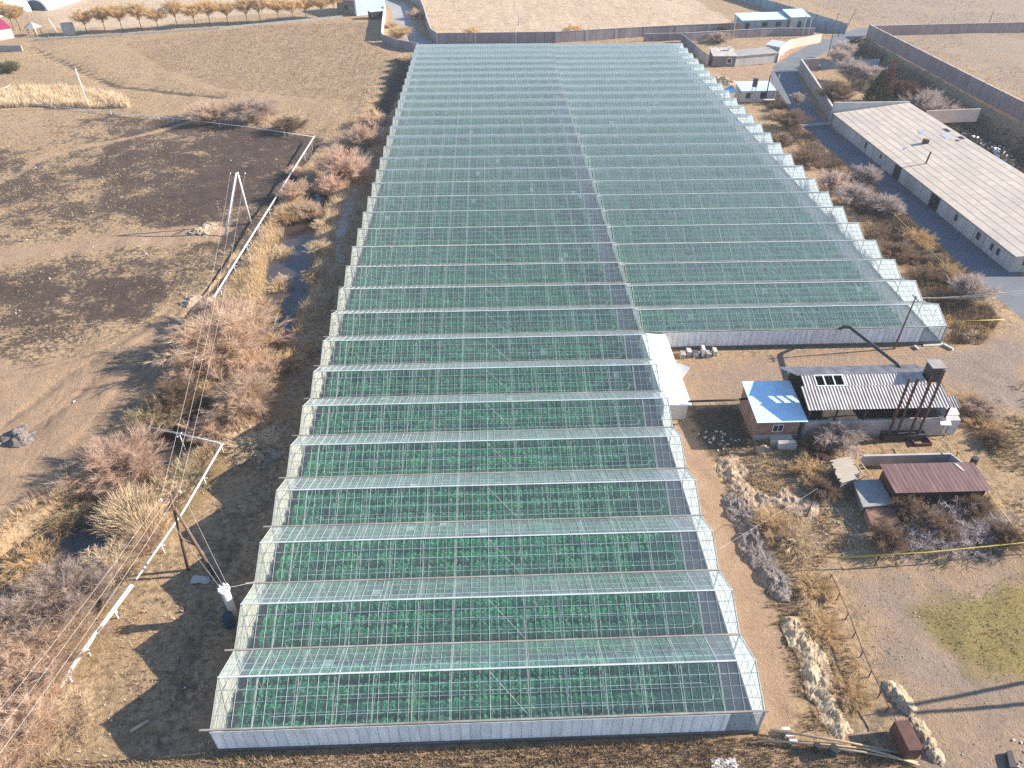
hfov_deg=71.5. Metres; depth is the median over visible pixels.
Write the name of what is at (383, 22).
retaining wall
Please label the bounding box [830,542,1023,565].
gas pipe
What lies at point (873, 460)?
garden wall
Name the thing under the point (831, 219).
bush
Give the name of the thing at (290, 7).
tree
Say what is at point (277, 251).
bush
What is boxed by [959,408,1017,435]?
bush
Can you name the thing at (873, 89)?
conifer
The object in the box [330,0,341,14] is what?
tree
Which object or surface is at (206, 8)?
tree
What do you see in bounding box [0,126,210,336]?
dry grass
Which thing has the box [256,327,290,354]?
bush
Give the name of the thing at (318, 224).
bush
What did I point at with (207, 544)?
power wire
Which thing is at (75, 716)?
bush
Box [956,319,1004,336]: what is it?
gas pipe
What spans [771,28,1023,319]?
road
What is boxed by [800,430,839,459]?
bush
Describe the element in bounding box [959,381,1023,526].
dry grass
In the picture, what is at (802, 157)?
bush
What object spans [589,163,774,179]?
crop bed
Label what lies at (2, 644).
bush
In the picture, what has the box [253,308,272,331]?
bush
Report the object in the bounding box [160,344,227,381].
bush
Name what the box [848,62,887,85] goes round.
tree
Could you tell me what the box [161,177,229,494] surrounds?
power wire
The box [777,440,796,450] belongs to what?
concrete block
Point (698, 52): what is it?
wall
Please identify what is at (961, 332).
litter
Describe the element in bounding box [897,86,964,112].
tree
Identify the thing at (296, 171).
bush
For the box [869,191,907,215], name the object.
bush
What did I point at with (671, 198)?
crop bed
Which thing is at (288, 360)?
bush
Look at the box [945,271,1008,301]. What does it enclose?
bush
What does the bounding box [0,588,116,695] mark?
bush
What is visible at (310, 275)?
bush
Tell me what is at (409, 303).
crop bed
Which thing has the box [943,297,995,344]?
dry grass
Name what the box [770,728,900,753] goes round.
log
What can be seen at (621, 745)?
dry grass
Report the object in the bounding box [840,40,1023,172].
weeds
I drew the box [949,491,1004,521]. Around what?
fruit tree
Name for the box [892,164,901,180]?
doorway
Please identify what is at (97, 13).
tree
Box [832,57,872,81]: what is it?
tree
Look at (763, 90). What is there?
roadside hut
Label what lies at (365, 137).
bush
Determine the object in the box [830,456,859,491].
plank hut
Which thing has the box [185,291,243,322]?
bush
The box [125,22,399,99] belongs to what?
weeds
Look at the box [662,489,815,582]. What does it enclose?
power wire
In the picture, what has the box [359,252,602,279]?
crop bed
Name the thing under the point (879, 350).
overhead pipe
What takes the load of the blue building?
on the ground at (96, 368)
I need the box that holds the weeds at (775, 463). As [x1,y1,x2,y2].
[743,439,862,718]
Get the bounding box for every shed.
[645,333,677,366]
[658,363,691,419]
[734,12,788,28]
[766,39,787,55]
[777,359,960,441]
[782,9,810,27]
[879,456,992,503]
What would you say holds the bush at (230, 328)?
on the ground at (96, 368)
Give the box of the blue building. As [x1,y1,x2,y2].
[354,0,385,15]
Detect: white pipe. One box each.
[135,424,223,579]
[169,135,314,365]
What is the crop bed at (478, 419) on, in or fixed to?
in the glasshouse at (291, 737)
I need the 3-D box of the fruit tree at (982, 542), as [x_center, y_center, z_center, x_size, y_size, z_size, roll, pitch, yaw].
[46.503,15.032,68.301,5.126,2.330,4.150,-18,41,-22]
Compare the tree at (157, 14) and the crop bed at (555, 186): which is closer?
the crop bed at (555, 186)
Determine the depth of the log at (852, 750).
52.88 m
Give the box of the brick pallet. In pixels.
[781,727,798,748]
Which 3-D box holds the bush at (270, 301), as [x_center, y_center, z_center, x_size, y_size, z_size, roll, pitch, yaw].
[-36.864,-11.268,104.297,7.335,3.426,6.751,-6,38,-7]
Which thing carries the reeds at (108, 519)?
on the ground at (96, 368)
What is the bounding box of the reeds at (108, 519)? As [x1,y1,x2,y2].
[84,480,167,540]
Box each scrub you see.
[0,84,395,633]
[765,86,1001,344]
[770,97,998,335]
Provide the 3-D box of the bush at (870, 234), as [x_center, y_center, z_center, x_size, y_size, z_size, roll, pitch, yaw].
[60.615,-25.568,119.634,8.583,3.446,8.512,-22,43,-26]
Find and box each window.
[772,424,783,431]
[953,213,958,221]
[975,230,981,240]
[989,242,994,251]
[995,247,1001,256]
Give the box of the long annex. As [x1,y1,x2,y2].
[734,47,777,65]
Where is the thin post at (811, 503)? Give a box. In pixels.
[806,488,817,515]
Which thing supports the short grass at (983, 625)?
on the ground at (96, 368)
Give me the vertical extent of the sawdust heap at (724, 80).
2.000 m
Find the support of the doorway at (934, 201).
in the long barn
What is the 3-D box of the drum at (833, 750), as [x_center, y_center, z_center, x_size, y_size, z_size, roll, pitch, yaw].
[23.896,27.300,52.910,0.680,0.850,0.680,-1,38,-2]
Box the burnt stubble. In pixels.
[0,122,293,339]
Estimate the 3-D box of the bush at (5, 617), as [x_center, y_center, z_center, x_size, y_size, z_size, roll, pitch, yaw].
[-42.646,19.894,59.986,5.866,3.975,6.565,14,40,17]
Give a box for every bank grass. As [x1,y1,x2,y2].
[0,84,403,634]
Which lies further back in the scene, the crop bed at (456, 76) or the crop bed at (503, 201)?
the crop bed at (456, 76)
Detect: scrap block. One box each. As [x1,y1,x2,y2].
[679,350,685,358]
[685,348,691,356]
[692,350,698,357]
[700,345,705,356]
[705,350,711,357]
[711,347,717,356]
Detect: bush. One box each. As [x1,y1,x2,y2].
[0,59,22,72]
[0,531,67,585]
[0,563,58,605]
[0,582,38,640]
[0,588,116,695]
[0,618,37,692]
[0,633,98,736]
[0,657,88,767]
[3,546,135,640]
[27,678,107,759]
[28,483,133,540]
[34,500,97,543]
[41,409,175,504]
[75,532,153,592]
[114,523,165,556]
[115,393,194,434]
[140,372,201,417]
[142,291,297,368]
[148,475,202,514]
[149,448,221,497]
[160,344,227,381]
[176,407,243,451]
[180,98,234,125]
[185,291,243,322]
[198,365,279,422]
[218,419,286,463]
[219,93,284,124]
[220,337,282,380]
[247,296,284,316]
[252,352,290,379]
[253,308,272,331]
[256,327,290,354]
[261,272,297,292]
[266,206,301,224]
[266,244,294,262]
[268,347,305,371]
[269,113,311,133]
[272,176,311,200]
[283,165,304,176]
[288,195,324,220]
[299,266,330,283]
[302,238,332,257]
[309,140,373,180]
[309,170,350,196]
[311,218,334,230]
[338,121,385,151]
[356,107,390,131]
[384,20,401,27]
[387,24,414,36]
[406,7,426,18]
[463,23,480,32]
[561,22,583,30]
[708,31,736,42]
[718,21,741,30]
[750,503,803,545]
[766,107,816,129]
[767,109,784,117]
[771,132,800,148]
[773,520,825,561]
[784,145,834,167]
[787,452,833,489]
[787,562,846,606]
[799,605,849,653]
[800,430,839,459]
[805,412,872,459]
[808,474,843,502]
[816,167,859,192]
[816,209,863,229]
[821,669,877,719]
[830,180,878,206]
[850,163,885,182]
[860,220,899,246]
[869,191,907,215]
[876,237,924,261]
[895,226,939,248]
[903,260,946,288]
[920,287,960,306]
[927,257,969,282]
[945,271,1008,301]
[947,386,998,413]
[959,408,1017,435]
[961,394,1007,424]
[978,426,1023,451]
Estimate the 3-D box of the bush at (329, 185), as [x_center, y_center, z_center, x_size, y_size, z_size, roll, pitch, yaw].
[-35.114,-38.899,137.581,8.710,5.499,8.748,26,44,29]
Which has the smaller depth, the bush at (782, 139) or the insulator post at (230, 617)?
the insulator post at (230, 617)
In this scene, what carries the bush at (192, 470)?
on the ground at (96, 368)
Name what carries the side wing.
attached to the blue building
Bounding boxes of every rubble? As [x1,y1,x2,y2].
[4,160,247,402]
[108,522,233,721]
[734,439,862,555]
[843,571,1019,765]
[1011,735,1023,767]
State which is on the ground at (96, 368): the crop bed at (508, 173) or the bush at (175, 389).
the bush at (175, 389)
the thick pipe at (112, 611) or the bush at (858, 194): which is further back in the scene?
the bush at (858, 194)
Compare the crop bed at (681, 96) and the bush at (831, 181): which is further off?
the crop bed at (681, 96)
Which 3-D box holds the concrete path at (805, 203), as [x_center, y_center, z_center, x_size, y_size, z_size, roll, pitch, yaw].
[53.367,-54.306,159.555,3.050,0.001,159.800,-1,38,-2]
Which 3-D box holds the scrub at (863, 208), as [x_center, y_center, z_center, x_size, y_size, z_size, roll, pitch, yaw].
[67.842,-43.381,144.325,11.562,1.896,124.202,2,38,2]
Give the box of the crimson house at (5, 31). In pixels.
[0,18,13,39]
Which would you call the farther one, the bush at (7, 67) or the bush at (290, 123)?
the bush at (7, 67)
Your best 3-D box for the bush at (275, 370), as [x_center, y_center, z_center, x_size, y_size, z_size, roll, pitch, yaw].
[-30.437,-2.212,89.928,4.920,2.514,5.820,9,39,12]
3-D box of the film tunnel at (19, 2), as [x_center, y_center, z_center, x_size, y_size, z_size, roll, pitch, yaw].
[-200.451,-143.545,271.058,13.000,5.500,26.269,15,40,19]
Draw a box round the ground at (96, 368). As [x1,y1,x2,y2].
[0,0,1023,767]
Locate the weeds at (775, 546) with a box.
[715,442,831,731]
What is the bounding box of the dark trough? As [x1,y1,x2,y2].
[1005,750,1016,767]
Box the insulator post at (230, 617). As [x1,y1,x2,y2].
[218,582,238,629]
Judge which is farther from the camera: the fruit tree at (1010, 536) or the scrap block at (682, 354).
the scrap block at (682, 354)
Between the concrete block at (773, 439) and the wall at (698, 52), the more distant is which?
the wall at (698, 52)
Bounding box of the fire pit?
[911,436,932,446]
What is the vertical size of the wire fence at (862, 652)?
1.262 m
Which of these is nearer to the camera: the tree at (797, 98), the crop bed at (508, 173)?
the crop bed at (508, 173)
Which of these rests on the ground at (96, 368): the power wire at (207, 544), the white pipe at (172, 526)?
the white pipe at (172, 526)
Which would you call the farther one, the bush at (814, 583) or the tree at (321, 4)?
the tree at (321, 4)
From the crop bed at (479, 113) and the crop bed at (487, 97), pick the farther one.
the crop bed at (487, 97)
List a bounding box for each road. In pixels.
[385,0,433,44]
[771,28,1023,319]
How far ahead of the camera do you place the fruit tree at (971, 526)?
69.14 m
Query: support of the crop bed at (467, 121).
on the soil floor at (240, 701)
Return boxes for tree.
[0,1,29,30]
[0,2,17,28]
[68,6,93,33]
[88,2,109,31]
[98,1,130,30]
[122,1,147,29]
[140,6,168,29]
[160,0,185,27]
[177,1,201,27]
[192,0,221,25]
[209,0,235,24]
[230,0,256,23]
[246,0,268,22]
[262,0,285,20]
[280,0,300,17]
[295,0,316,18]
[305,0,332,16]
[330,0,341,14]
[788,91,805,108]
[812,78,858,102]
[825,46,854,60]
[831,39,858,53]
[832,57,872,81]
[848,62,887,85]
[865,516,912,554]
[880,521,926,562]
[887,493,940,523]
[892,76,920,100]
[892,500,935,519]
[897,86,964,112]
[900,516,941,545]
[901,86,933,103]
[905,530,953,559]
[911,505,963,544]
[921,494,964,519]
[922,528,980,562]
[937,496,977,531]
[941,100,968,126]
[941,509,983,544]
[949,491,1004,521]
[951,511,993,545]
[953,523,997,561]
[962,508,1013,525]
[972,518,1015,555]
[983,509,1023,528]
[985,513,1023,559]
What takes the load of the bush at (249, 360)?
on the ground at (96, 368)
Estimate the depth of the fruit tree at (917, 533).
68.87 m
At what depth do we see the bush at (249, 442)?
79.70 m
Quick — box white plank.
[130,719,148,732]
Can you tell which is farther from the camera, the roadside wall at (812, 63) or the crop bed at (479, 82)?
the roadside wall at (812, 63)
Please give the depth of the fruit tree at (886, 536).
67.80 m
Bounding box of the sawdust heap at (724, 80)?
[716,76,735,84]
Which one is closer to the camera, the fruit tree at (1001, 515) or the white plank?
the white plank
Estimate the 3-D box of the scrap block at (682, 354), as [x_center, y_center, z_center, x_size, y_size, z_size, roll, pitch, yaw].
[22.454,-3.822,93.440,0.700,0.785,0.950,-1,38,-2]
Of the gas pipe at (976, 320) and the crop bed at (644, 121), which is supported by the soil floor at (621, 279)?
the crop bed at (644, 121)
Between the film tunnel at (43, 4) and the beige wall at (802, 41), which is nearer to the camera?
the beige wall at (802, 41)
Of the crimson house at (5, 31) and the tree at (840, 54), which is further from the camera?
the crimson house at (5, 31)
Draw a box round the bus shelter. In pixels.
[367,8,384,19]
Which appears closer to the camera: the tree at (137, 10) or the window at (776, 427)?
the window at (776, 427)
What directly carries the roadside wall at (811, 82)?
on the ground at (96, 368)
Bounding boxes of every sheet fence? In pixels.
[736,0,847,31]
[806,18,846,33]
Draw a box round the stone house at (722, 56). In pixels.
[709,47,736,66]
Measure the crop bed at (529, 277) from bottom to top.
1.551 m
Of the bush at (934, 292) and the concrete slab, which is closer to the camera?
the concrete slab
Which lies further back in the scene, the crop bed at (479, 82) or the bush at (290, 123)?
the crop bed at (479, 82)
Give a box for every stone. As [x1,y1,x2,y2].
[190,575,209,583]
[943,343,953,350]
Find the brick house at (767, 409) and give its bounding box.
[739,380,807,440]
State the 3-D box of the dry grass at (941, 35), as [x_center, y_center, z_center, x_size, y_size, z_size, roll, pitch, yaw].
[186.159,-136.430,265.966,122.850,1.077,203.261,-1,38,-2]
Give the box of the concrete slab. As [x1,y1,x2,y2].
[923,342,942,346]
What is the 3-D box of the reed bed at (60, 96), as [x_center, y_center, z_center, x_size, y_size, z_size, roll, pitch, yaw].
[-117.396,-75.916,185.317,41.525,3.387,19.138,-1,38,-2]
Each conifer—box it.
[861,69,892,101]
[876,57,896,101]
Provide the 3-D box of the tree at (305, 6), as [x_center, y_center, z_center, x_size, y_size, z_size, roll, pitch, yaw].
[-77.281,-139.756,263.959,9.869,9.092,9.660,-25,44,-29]
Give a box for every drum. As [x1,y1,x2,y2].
[811,742,820,752]
[827,744,838,757]
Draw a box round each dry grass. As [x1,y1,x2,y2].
[0,18,400,233]
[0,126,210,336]
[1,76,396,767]
[23,734,919,767]
[40,0,335,28]
[427,0,723,32]
[796,623,843,728]
[817,0,1023,98]
[842,553,1022,767]
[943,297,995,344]
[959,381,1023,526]
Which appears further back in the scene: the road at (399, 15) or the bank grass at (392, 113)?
the road at (399, 15)
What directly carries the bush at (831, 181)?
on the ground at (96, 368)
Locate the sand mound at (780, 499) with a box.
[755,487,819,519]
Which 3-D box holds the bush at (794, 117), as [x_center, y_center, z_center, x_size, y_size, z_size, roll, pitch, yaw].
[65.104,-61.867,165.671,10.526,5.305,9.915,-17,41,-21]
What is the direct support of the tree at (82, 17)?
on the ground at (96, 368)
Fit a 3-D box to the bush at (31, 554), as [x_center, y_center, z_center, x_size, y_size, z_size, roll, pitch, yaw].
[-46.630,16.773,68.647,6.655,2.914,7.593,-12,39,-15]
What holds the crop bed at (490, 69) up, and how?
in the glasshouse at (291, 737)
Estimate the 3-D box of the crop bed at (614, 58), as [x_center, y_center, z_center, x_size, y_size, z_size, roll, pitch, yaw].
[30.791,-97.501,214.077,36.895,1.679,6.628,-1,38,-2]
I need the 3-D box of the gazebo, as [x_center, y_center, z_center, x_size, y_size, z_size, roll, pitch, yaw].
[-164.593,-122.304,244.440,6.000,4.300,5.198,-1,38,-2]
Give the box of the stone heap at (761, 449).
[755,445,773,455]
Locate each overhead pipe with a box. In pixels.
[688,398,747,402]
[839,325,901,367]
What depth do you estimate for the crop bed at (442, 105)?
178.10 m
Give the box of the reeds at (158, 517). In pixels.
[111,499,172,542]
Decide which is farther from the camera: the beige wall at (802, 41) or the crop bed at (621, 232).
the beige wall at (802, 41)
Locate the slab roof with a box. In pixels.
[852,479,892,512]
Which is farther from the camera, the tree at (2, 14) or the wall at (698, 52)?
the tree at (2, 14)
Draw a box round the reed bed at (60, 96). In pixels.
[0,79,130,108]
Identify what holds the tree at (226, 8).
on the ground at (96, 368)
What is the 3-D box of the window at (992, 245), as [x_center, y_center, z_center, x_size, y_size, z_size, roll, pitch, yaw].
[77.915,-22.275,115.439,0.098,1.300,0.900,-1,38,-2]
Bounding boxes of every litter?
[698,430,730,450]
[710,757,738,767]
[947,329,976,338]
[962,132,1014,166]
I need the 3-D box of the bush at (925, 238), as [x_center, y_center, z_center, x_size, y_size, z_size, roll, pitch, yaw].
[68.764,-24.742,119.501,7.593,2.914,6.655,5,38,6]
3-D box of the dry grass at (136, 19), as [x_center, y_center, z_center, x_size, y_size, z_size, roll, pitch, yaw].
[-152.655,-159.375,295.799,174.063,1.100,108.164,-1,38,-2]
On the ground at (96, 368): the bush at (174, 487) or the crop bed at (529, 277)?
the bush at (174, 487)
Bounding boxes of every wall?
[0,45,22,50]
[34,15,342,40]
[381,5,385,33]
[381,34,417,50]
[407,0,436,43]
[436,22,740,43]
[643,28,814,41]
[681,34,709,65]
[776,34,821,62]
[798,59,836,119]
[803,58,820,69]
[859,453,961,465]
[866,24,1023,122]
[873,22,1023,34]
[926,108,980,122]
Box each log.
[761,739,896,752]
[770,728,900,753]
[812,744,917,762]
[856,746,918,765]
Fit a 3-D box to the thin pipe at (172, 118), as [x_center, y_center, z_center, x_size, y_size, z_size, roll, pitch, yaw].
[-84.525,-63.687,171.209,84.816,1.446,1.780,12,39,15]
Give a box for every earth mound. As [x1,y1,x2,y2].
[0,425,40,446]
[178,292,211,309]
[188,222,220,237]
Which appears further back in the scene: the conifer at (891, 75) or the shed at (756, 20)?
the shed at (756, 20)
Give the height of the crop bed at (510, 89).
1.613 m
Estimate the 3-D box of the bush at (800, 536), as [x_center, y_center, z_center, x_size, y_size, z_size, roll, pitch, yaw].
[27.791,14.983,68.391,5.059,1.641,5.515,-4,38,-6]
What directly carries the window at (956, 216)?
in the long barn
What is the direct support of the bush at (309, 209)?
on the ground at (96, 368)
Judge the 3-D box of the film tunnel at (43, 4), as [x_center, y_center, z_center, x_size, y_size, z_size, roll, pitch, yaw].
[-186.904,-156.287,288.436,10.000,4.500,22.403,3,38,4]
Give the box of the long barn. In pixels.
[828,101,1023,271]
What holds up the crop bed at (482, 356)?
in the glasshouse at (291, 737)
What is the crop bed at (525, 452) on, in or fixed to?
on the soil floor at (240, 701)
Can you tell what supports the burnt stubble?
on the ground at (96, 368)
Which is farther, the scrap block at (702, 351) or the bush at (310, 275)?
the bush at (310, 275)
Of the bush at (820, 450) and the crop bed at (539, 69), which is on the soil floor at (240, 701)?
the crop bed at (539, 69)
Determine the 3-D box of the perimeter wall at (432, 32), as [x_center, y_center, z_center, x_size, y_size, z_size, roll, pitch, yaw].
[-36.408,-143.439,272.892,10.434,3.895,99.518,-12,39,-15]
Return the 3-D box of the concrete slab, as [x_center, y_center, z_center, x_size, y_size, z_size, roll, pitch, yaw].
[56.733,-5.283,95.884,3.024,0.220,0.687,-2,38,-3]
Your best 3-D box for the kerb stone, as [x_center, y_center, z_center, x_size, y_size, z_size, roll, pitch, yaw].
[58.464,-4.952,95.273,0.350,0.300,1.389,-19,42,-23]
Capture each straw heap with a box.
[780,616,853,740]
[882,680,918,716]
[910,716,945,765]
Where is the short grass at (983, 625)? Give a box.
[928,572,1023,672]
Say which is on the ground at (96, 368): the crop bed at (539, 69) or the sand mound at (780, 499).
the sand mound at (780, 499)
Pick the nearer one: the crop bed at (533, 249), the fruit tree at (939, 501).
the fruit tree at (939, 501)
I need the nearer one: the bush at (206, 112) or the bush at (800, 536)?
the bush at (800, 536)
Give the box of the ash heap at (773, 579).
[721,493,795,601]
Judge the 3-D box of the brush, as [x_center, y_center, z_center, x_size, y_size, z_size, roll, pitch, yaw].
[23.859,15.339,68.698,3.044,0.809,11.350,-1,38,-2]
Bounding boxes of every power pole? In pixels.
[75,68,89,108]
[160,491,214,575]
[224,172,251,235]
[827,13,840,57]
[893,293,918,348]
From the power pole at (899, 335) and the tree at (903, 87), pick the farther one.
the tree at (903, 87)
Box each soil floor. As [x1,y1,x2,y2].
[228,57,748,727]
[550,57,915,339]
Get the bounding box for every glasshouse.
[199,43,768,751]
[549,43,948,349]
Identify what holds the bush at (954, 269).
on the ground at (96, 368)
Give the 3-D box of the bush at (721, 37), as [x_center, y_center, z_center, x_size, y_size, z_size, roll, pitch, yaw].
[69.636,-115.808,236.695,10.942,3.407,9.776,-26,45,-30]
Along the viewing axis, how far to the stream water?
84.31 m
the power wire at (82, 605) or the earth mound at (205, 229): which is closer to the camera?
the power wire at (82, 605)
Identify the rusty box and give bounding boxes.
[889,720,929,759]
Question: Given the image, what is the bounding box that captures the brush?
[741,501,790,583]
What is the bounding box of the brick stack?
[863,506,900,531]
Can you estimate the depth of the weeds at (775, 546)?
62.81 m
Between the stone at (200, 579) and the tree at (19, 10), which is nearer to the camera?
the stone at (200, 579)
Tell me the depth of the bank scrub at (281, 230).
105.36 m
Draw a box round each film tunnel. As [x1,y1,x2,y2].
[0,0,31,16]
[25,0,79,9]
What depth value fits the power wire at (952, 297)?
90.85 m
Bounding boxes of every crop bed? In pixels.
[234,651,723,730]
[253,587,707,665]
[271,533,689,598]
[287,485,674,543]
[301,442,660,495]
[312,405,649,451]
[323,373,639,413]
[331,342,630,381]
[339,317,622,350]
[347,293,615,324]
[353,272,608,301]
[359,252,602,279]
[364,237,597,259]
[369,220,592,242]
[374,204,587,225]
[378,190,583,209]
[382,177,579,195]
[385,165,575,181]
[389,154,571,169]
[393,144,569,157]
[395,133,566,148]
[398,127,563,138]
[401,117,560,129]
[403,110,558,120]
[405,102,555,111]
[408,94,553,104]
[410,87,551,97]
[411,80,549,90]
[414,74,547,84]
[415,68,546,77]
[417,62,545,70]
[418,57,543,65]
[419,52,542,59]
[553,57,670,64]
[555,62,678,69]
[557,68,681,75]
[559,74,689,81]
[561,80,693,88]
[564,87,699,95]
[566,94,708,102]
[569,101,715,110]
[571,109,722,115]
[574,116,729,128]
[577,123,737,134]
[580,132,744,144]
[584,142,753,156]
[587,153,763,167]
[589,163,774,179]
[595,174,785,192]
[597,188,796,205]
[602,201,809,220]
[606,216,823,237]
[612,233,838,255]
[618,250,854,274]
[625,269,872,295]
[632,288,891,319]
[640,312,907,333]
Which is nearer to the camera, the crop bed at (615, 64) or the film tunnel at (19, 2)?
the crop bed at (615, 64)
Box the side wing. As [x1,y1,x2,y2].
[337,0,354,14]
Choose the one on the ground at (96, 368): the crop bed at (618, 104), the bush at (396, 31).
the bush at (396, 31)
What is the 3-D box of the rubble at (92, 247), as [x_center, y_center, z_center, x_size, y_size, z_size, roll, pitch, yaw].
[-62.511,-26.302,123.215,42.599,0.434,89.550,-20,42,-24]
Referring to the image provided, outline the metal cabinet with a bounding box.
[939,407,960,438]
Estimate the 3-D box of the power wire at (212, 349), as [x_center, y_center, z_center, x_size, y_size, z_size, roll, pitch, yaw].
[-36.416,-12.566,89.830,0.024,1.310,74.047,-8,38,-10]
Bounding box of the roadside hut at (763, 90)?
[724,74,779,102]
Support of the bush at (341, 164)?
on the ground at (96, 368)
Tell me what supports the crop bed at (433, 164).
on the soil floor at (240, 701)
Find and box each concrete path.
[542,57,747,713]
[676,56,928,340]
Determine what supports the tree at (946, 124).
on the ground at (96, 368)
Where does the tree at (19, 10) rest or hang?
on the ground at (96, 368)
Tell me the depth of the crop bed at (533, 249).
116.34 m
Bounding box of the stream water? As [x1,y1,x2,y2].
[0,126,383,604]
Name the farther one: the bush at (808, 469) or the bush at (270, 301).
the bush at (270, 301)
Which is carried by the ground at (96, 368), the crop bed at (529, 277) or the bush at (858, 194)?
the bush at (858, 194)
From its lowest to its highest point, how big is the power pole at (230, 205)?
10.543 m
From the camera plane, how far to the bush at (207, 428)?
81.75 m
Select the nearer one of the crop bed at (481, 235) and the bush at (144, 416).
the bush at (144, 416)
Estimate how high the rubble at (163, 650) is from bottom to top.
0.284 m
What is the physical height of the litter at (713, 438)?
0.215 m
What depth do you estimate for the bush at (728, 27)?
244.21 m
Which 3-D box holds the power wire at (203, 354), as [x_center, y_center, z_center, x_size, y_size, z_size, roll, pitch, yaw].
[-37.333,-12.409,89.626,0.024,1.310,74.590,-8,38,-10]
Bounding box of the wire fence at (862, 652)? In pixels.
[829,574,895,720]
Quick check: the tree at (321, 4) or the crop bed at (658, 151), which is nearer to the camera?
the crop bed at (658, 151)
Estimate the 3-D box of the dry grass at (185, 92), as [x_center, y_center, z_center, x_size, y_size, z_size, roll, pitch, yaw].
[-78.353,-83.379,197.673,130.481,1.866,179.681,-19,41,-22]
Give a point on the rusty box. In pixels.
(906, 739)
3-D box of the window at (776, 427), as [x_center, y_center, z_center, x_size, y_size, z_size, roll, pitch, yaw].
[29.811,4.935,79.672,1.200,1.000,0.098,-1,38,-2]
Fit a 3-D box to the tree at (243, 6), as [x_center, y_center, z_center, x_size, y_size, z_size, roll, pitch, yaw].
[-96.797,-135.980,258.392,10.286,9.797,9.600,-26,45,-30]
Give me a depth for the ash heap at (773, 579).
67.87 m
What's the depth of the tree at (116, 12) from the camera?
244.30 m
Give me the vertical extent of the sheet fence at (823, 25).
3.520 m
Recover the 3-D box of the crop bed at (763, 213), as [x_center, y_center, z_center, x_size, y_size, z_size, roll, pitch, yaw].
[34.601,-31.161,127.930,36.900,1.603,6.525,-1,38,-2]
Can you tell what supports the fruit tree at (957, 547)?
on the ground at (96, 368)
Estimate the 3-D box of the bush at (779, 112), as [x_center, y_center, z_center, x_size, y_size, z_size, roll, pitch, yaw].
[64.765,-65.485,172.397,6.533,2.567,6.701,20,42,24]
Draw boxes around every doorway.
[760,92,765,97]
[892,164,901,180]
[928,193,940,211]
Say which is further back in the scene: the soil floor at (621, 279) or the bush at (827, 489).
the soil floor at (621, 279)
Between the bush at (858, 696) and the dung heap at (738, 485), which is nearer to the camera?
the bush at (858, 696)
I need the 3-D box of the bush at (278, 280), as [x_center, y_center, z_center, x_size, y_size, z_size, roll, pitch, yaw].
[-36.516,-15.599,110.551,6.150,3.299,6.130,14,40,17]
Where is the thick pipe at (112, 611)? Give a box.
[59,584,133,686]
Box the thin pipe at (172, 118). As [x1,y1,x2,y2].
[25,103,312,136]
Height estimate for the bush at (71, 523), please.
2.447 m
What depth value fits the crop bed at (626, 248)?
117.36 m
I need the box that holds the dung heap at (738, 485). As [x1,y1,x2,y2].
[717,451,765,512]
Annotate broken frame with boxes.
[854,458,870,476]
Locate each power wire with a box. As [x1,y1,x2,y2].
[0,490,179,752]
[0,495,169,729]
[3,498,160,705]
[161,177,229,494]
[170,173,237,493]
[180,175,244,487]
[187,503,227,585]
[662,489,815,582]
[923,295,1022,297]
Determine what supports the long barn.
on the ground at (96, 368)
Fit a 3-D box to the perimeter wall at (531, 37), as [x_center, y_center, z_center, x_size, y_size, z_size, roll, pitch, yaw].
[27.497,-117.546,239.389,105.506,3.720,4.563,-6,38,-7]
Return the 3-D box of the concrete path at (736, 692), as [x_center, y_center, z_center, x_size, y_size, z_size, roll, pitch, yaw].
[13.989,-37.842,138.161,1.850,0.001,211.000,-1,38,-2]
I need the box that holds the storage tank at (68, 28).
[60,22,76,34]
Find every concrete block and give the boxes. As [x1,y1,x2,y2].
[769,434,792,444]
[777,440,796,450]
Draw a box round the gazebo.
[24,22,41,35]
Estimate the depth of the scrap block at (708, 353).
93.32 m
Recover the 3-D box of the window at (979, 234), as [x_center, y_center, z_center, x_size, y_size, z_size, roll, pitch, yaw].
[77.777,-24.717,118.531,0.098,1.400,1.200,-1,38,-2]
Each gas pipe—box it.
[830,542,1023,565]
[891,211,958,279]
[941,430,1023,539]
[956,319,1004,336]
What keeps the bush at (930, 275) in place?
on the ground at (96, 368)
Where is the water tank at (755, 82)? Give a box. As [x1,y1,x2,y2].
[749,78,758,103]
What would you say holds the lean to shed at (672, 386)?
on the ground at (96, 368)
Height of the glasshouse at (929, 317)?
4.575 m
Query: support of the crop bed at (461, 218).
on the soil floor at (240, 701)
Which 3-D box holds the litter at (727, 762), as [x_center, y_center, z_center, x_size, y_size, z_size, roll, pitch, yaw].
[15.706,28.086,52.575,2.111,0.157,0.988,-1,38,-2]
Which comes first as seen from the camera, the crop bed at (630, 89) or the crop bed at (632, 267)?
the crop bed at (632, 267)
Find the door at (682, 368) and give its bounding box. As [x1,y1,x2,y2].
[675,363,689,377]
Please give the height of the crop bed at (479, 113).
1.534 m
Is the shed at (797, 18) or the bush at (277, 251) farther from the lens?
the shed at (797, 18)
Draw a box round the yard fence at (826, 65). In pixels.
[819,59,879,69]

